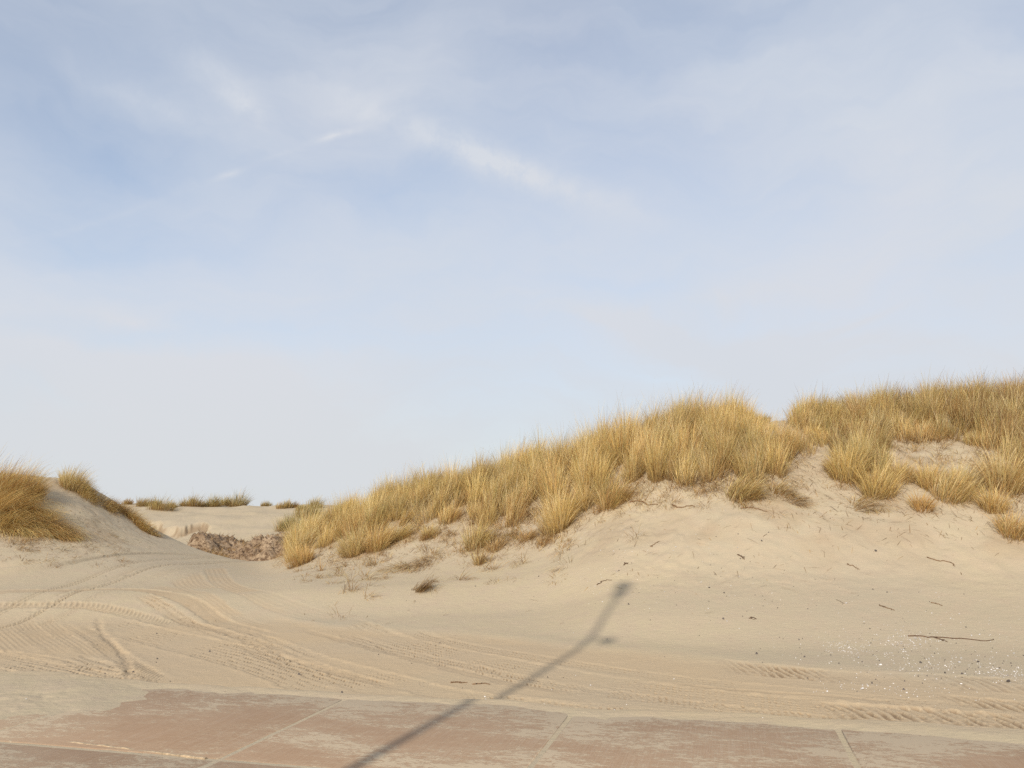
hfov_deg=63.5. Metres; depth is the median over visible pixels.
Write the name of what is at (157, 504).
grass tussock
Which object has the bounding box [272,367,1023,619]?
marram grass
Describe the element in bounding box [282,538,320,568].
grass tussock
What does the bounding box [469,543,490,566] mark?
grass tussock
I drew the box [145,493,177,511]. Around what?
grass tussock
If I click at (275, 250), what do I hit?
sky
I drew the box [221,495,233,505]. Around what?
grass tussock
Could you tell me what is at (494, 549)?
grass tussock
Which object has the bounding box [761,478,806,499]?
grass tussock
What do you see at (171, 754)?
wooden batten
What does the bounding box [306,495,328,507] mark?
grass tussock
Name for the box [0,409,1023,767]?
ground
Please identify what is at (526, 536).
grass tussock
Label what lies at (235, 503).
grass tussock
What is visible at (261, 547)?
debris heap
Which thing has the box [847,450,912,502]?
grass tussock
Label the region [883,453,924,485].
grass tussock
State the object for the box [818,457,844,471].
grass tussock
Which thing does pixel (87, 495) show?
grass tussock
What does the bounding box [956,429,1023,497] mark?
grass tussock
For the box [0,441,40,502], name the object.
grass tussock
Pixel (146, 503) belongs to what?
grass tussock
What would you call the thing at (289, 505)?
grass tussock
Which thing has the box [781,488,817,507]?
grass tussock
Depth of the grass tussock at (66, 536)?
19.87 m
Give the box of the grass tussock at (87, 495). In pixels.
[76,485,102,507]
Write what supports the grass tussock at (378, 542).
on the ground at (74, 631)
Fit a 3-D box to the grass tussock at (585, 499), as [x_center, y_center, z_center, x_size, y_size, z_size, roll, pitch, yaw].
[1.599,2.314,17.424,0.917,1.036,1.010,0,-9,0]
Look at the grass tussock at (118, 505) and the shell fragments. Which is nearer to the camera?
the shell fragments
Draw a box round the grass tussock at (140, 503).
[135,495,148,506]
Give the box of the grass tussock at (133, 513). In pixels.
[117,503,147,523]
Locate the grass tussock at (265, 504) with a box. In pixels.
[260,500,271,505]
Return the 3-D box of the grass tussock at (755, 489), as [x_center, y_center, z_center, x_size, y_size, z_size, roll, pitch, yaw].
[4.570,1.968,15.976,1.421,0.945,1.184,0,-9,0]
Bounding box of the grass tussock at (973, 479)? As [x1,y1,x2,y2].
[946,452,990,495]
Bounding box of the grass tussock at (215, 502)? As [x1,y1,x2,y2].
[205,492,226,506]
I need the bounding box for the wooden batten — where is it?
[68,741,206,759]
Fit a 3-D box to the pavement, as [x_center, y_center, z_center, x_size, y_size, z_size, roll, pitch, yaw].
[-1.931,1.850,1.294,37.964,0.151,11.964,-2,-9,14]
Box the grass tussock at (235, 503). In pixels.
[225,488,253,506]
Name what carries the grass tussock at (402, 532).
on the ground at (74, 631)
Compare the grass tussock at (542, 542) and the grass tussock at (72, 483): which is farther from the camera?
the grass tussock at (72, 483)
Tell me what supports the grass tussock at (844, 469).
on the ground at (74, 631)
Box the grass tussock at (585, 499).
[566,478,603,514]
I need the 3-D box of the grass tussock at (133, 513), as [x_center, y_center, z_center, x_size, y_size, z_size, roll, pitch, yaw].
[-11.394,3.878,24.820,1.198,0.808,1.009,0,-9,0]
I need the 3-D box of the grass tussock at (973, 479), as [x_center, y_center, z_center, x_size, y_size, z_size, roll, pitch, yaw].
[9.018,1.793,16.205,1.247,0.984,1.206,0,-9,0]
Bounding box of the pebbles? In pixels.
[64,527,1023,692]
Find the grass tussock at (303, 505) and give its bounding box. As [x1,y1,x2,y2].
[296,504,312,510]
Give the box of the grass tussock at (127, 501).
[121,497,133,504]
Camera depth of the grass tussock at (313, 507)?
47.26 m
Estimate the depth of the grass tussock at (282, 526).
41.91 m
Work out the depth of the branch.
10.65 m
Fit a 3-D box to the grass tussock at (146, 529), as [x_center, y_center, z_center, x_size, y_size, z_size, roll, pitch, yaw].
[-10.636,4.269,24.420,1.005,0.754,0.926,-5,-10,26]
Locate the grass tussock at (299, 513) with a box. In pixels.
[294,504,318,518]
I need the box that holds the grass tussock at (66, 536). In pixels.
[36,519,92,543]
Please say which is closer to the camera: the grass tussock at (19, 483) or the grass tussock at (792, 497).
the grass tussock at (792, 497)
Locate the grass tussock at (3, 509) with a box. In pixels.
[0,476,60,523]
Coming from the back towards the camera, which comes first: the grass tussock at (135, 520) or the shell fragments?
the grass tussock at (135, 520)
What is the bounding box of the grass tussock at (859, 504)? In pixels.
[849,490,900,515]
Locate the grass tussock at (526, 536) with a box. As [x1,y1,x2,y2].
[514,527,539,543]
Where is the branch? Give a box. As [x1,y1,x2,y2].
[908,635,993,640]
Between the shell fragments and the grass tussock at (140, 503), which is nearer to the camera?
the shell fragments
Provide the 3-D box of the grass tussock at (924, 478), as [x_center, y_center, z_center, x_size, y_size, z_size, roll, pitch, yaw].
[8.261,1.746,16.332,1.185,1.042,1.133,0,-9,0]
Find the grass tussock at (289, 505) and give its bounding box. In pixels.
[283,498,293,508]
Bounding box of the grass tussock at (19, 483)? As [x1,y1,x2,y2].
[0,451,59,503]
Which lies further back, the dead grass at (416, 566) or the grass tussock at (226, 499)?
the grass tussock at (226, 499)
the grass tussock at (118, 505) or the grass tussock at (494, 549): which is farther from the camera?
the grass tussock at (118, 505)
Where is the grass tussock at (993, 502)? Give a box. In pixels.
[970,468,1023,515]
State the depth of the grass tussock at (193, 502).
56.73 m
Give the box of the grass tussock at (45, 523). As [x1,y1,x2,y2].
[16,508,98,538]
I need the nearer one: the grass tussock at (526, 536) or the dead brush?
the dead brush
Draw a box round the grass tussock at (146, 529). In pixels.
[136,518,165,536]
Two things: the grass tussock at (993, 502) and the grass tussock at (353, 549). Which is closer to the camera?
the grass tussock at (993, 502)
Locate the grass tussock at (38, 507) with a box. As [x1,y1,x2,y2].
[0,492,70,523]
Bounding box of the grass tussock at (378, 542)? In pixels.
[358,508,403,554]
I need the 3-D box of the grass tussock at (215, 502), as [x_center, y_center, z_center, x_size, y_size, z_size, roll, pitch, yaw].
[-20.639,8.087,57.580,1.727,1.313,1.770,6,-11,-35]
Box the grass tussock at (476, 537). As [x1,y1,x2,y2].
[457,511,501,553]
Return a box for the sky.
[0,0,1023,505]
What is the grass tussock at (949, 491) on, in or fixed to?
on the ground at (74, 631)
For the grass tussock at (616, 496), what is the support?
on the ground at (74, 631)
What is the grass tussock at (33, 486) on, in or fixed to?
on the ground at (74, 631)
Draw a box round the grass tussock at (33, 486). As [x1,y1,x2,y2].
[7,458,56,501]
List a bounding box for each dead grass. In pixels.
[13,537,39,545]
[372,549,441,574]
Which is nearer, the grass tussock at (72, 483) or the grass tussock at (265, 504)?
the grass tussock at (72, 483)
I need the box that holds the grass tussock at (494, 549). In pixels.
[480,531,509,552]
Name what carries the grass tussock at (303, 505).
on the ground at (74, 631)
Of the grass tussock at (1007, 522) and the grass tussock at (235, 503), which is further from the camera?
the grass tussock at (235, 503)
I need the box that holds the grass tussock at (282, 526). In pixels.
[270,511,305,531]
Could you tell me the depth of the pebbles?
9.81 m
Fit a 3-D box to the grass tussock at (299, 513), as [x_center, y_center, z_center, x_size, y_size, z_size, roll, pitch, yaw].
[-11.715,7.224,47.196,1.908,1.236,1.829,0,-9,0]
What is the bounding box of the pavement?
[0,689,1023,767]
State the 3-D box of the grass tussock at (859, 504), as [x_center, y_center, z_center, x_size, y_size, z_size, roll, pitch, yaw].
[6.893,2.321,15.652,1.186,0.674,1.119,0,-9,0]
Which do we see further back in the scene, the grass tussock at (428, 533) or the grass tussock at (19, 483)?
the grass tussock at (19, 483)
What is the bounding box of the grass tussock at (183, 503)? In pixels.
[178,498,190,506]
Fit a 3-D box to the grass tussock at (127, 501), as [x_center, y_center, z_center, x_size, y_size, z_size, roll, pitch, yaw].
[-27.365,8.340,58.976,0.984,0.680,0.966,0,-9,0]
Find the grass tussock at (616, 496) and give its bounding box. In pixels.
[587,469,640,512]
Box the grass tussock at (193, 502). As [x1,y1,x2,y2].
[184,491,206,506]
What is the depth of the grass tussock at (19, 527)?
19.42 m
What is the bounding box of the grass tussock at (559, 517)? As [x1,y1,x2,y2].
[522,482,586,538]
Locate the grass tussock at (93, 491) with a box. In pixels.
[81,478,100,496]
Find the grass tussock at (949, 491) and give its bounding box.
[926,458,983,507]
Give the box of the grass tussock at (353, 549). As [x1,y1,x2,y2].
[326,522,372,561]
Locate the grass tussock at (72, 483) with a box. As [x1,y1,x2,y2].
[53,463,98,493]
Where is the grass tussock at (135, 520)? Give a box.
[127,510,156,529]
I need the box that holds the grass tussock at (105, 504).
[91,490,122,517]
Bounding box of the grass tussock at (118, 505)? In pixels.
[106,496,132,517]
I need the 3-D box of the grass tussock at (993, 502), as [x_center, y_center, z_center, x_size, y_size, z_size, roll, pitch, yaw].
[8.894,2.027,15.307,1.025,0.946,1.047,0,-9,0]
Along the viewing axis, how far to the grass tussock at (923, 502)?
15.31 m
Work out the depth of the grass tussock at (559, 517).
17.05 m
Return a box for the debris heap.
[187,529,290,560]
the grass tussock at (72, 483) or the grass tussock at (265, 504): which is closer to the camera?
the grass tussock at (72, 483)
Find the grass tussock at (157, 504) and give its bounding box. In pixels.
[152,499,164,509]
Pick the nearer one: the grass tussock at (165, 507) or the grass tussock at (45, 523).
the grass tussock at (45, 523)
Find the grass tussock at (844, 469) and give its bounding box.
[814,429,895,488]
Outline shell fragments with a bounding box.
[26,510,1022,717]
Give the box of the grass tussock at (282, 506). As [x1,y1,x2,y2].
[275,500,287,509]
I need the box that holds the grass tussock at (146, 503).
[145,497,158,506]
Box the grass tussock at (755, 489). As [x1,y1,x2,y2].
[716,466,774,506]
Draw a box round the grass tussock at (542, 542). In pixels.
[533,534,553,549]
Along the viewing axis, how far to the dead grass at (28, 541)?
18.99 m
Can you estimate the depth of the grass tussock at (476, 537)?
17.65 m
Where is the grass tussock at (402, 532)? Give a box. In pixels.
[389,518,422,544]
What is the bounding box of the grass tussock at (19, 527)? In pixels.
[0,504,62,542]
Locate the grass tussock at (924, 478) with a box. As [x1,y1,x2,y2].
[908,454,953,493]
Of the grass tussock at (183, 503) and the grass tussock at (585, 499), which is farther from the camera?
the grass tussock at (183, 503)
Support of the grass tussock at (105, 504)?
on the ground at (74, 631)
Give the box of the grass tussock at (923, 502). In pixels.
[905,488,944,514]
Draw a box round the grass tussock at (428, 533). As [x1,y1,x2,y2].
[416,521,441,540]
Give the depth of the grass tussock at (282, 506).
55.15 m
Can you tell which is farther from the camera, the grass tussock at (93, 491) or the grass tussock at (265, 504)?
the grass tussock at (265, 504)
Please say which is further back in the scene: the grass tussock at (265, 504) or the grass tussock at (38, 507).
the grass tussock at (265, 504)
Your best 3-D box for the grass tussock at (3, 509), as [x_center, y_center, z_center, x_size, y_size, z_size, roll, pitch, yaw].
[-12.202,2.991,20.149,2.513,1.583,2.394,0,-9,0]
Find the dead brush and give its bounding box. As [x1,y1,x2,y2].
[410,569,441,592]
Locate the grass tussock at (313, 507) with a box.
[304,501,323,517]
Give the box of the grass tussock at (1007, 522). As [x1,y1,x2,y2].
[986,506,1023,541]

